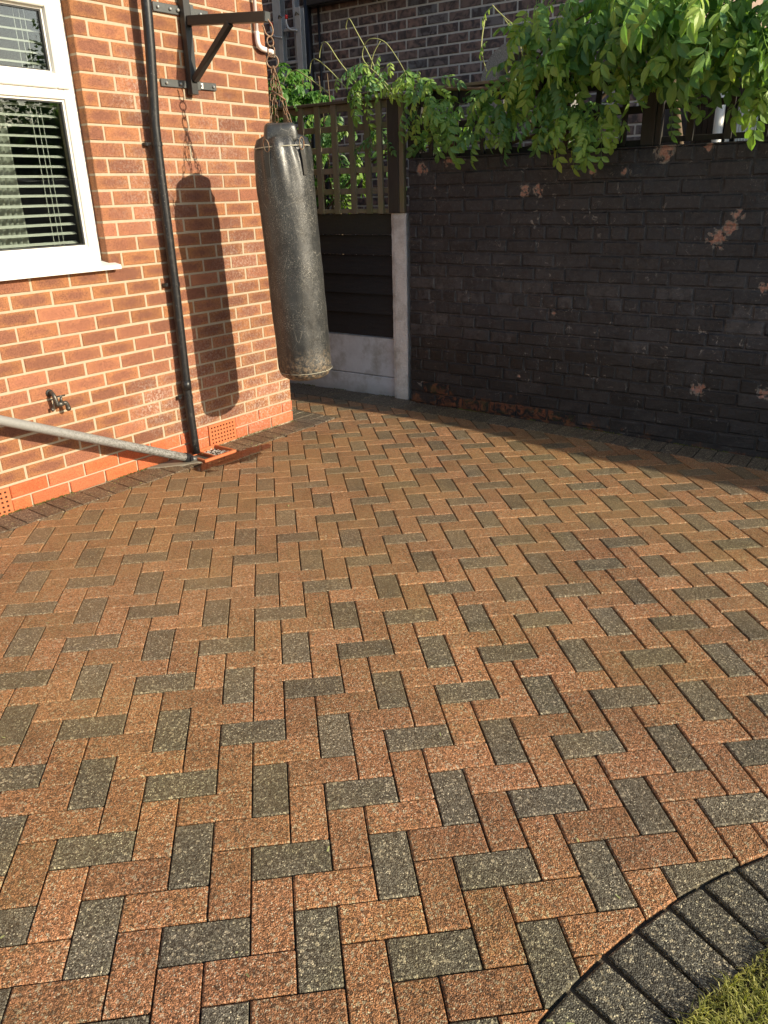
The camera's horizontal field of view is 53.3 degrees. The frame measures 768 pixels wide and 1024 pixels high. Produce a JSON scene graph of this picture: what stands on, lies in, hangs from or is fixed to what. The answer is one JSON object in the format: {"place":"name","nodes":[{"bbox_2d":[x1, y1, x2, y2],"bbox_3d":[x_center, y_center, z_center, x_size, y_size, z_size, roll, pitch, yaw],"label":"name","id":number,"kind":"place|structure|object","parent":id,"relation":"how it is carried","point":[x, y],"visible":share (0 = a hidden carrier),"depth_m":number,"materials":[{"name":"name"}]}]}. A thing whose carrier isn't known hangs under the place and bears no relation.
{"place":"outdoors","nodes":[
{"label":"outdoors","id":0,"kind":"place"},
{"bbox_2d":[0,383,767,1023],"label":"driveway","id":1,"kind":"structure","parent":0,"point":[220,739],"depth_m":2.36,"materials":[{"name":"brown brick"}]},
{"bbox_2d":[0,415,202,461],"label":"grey waste pipe","id":2,"kind":"object","parent":1,"relation":"on","point":[11,422],"visible":0.98,"depth_m":4.10,"materials":[{"name":"plastic"}]},
{"bbox_2d":[147,459,202,468],"bbox_3d":[-1.266,-0.272,4.634,0.188,0.032,0.270,15,28,35],"label":"mortar apron","id":3,"kind":"object","parent":1,"relation":"on","point":[172,463],"visible":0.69,"depth_m":4.65,"materials":[{"name":"beige concrete"}]},
{"bbox_2d":[190,444,236,463],"bbox_3d":[-1.095,-0.331,4.843,0.208,0.104,0.256,15,28,35],"label":"drain gully","id":4,"kind":"object","parent":1,"relation":"on","point":[224,452],"visible":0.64,"depth_m":4.84,"materials":[{"name":"ceramic"}]},
{"bbox_2d":[270,0,310,140],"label":"aluminium ladder","id":5,"kind":"object","parent":1,"relation":"on","point":[280,23],"visible":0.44,"depth_m":7.01,"materials":[{"name":"metal"}]},
{"bbox_2d":[268,63,357,253],"bbox_3d":[-0.641,-2.313,6.306,0.738,2.473,0.725,13,27,32],"label":"leafy shrub","id":6,"kind":"object","parent":1,"relation":"on","point":[290,93],"visible":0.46,"depth_m":5.91,"materials":[{"name":"green plant"}]},
{"bbox_2d":[289,214,394,396],"bbox_3d":[-0.635,-1.700,6.329,1.785,1.422,0.068,13,27,32],"label":"boarded fence","id":7,"kind":"object","parent":1,"relation":"on","point":[359,293],"visible":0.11,"depth_m":6.00,"materials":[{"name":"paint"}]},
{"bbox_2d":[270,96,388,213],"bbox_3d":[-0.669,-2.703,5.899,1.785,0.758,0.066,13,27,32],"label":"trellis","id":8,"kind":"object","parent":7,"relation":"on","point":[332,108],"visible":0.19,"depth_m":5.63,"materials":[{"name":"brown wood"}]},
{"bbox_2d":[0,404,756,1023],"bbox_3d":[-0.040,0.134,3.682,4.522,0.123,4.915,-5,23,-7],"label":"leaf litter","id":9,"kind":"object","parent":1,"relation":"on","point":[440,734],"visible":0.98,"depth_m":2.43,"materials":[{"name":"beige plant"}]},
{"bbox_2d":[0,383,765,516],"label":"moss","id":10,"kind":"object","parent":1,"relation":"on","point":[292,421],"visible":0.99,"depth_m":4.80,"materials":[{"name":"green plant"}]},
{"bbox_2d":[391,213,411,399],"bbox_3d":[0.147,-1.487,5.832,0.132,1.475,0.107,13,27,32],"label":"concrete post","id":11,"kind":"object","parent":1,"relation":"on","point":[400,223],"visible":0.84,"depth_m":5.75,"materials":[{"name":"grey concrete"}]},
{"bbox_2d":[385,94,425,212],"bbox_3d":[0.155,-2.505,5.377,0.233,0.747,0.160,13,27,32],"label":"timber post","id":12,"kind":"object","parent":11,"relation":"on","point":[397,183],"visible":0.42,"depth_m":5.33,"materials":[{"name":"brown wood"}]},
{"bbox_2d":[283,0,767,213],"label":"wisteria","id":13,"kind":"object","parent":1,"relation":"on","point":[669,41],"visible":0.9,"depth_m":4.19,"materials":[{"name":"green plant"}]},
{"bbox_2d":[516,9,603,83],"bbox_3d":[0.949,-2.595,4.296,0.234,0.348,0.564,-21,29,-38],"label":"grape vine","id":14,"kind":"object","parent":13,"relation":"attached to","point":[583,70],"visible":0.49,"depth_m":4.24,"materials":[{"name":"green plant"}]},
{"bbox_2d":[664,920,767,1023],"bbox_3d":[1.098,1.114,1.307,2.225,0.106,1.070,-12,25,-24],"label":"grass","id":15,"kind":"structure","parent":0,"point":[727,991],"depth_m":1.57,"materials":[{"name":"green plant"}]},
{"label":"ground","id":16,"kind":"structure","parent":0,"visible":0},
{"bbox_2d":[0,0,292,515],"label":"brick house","id":17,"kind":"structure","parent":16,"relation":"on","point":[87,326],"depth_m":4.28,"materials":[{"name":"brick"}]},
{"bbox_2d":[0,99,29,249],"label":"curtain","id":18,"kind":"object","parent":17,"relation":"hanging from","point":[9,201],"visible":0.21,"depth_m":3.96,"materials":[{"name":"fabric"}]},
{"bbox_2d":[0,9,77,247],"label":"venetian blind","id":19,"kind":"object","parent":17,"relation":"hanging from","point":[31,186],"visible":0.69,"depth_m":3.83,"materials":[{"name":"white plastic"}]},
{"bbox_2d":[46,389,70,411],"bbox_3d":[-1.713,-0.584,4.015,0.112,0.121,0.061,-4,23,-6],"label":"wall tap","id":20,"kind":"object","parent":17,"relation":"attached to","point":[60,402],"depth_m":4.00,"materials":[{"name":"silver metal"}]},
{"bbox_2d":[0,0,121,280],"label":"window","id":21,"kind":"structure","parent":17,"relation":"in","point":[55,84],"depth_m":3.80,"materials":[{"name":"white plastic"}]},
{"bbox_2d":[141,0,199,453],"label":"downpipe","id":22,"kind":"object","parent":17,"relation":"attached to","point":[151,72],"visible":1,"depth_m":4.25,"materials":[{"name":"black plastic"}]},
{"bbox_2d":[152,0,269,94],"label":"wall bracket","id":23,"kind":"object","parent":17,"relation":"attached to","point":[187,13],"depth_m":4.10,"materials":[{"name":"metal"}]},
{"bbox_2d":[254,19,331,380],"bbox_3d":[-0.524,-1.649,4.203,0.324,1.846,0.321,-13,24,-19],"label":"punch bag","id":24,"kind":"object","parent":23,"relation":"hanging from","point":[284,174],"visible":1,"depth_m":4.15,"materials":[{"name":"black leather"}]},
{"bbox_2d":[253,0,273,57],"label":"overflow pipe","id":25,"kind":"object","parent":17,"relation":"attached to","point":[260,47],"visible":0.84,"depth_m":4.52,"materials":[{"name":"beige plastic"}]},
{"bbox_2d":[262,0,765,337],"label":"neighbour house","id":26,"kind":"structure","parent":16,"relation":"on","point":[435,39],"depth_m":6.57,"materials":[{"name":"brick"}]},
{"bbox_2d":[303,0,330,253],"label":"neighbour downpipe","id":27,"kind":"object","parent":26,"relation":"attached to","point":[308,33],"visible":0.18,"depth_m":7.03,"materials":[{"name":"black plastic"}]},
{"bbox_2d":[481,38,576,148],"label":"pebbledash arch","id":28,"kind":"structure","parent":16,"relation":"on","point":[499,55],"depth_m":5.79,"materials":[{"name":"grey concrete"}]},
{"bbox_2d":[408,139,767,458],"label":"garden wall","id":29,"kind":"structure","parent":16,"relation":"on","point":[623,291],"depth_m":4.87,"materials":[{"name":"black brick"}]},
{"bbox_2d":[421,67,642,157],"bbox_3d":[0.883,-2.507,4.835,1.530,0.426,0.066,13,27,32],"label":"trellis","id":30,"kind":"object","parent":29,"relation":"on","point":[459,95],"visible":0.36,"depth_m":4.90,"materials":[{"name":"brown wood"}]},
{"bbox_2d":[640,87,665,145],"bbox_3d":[1.557,-2.343,4.396,0.108,0.430,0.080,13,27,32],"label":"trellis post","id":31,"kind":"object","parent":29,"relation":"on","point":[652,124],"visible":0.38,"depth_m":4.40,"materials":[{"name":"brown wood"}]},
{"bbox_2d":[662,93,767,142],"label":"trellis","id":32,"kind":"object","parent":29,"relation":"attached to","point":[726,134],"visible":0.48,"depth_m":4.29,"materials":[{"name":"brown wood"}]},
{"bbox_2d":[711,93,728,141],"bbox_3d":[2.411,-2.013,5.746,0.117,2.400,0.134,13,27,32],"label":"white drainpipe","id":33,"kind":"object","parent":29,"relation":"attached to","point":[718,120],"depth_m":5.39,"materials":[{"name":"plastic"}]},
{"bbox_2d":[690,30,740,143],"bbox_3d":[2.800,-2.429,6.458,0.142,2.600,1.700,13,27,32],"label":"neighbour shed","id":34,"kind":"structure","parent":16,"relation":"on","point":[704,126],"depth_m":5.54,"materials":[{"name":"grey"}]},
{"bbox_2d":[733,78,767,140],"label":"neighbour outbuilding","id":35,"kind":"structure","parent":16,"relation":"on","point":[738,127],"depth_m":5.46,"materials":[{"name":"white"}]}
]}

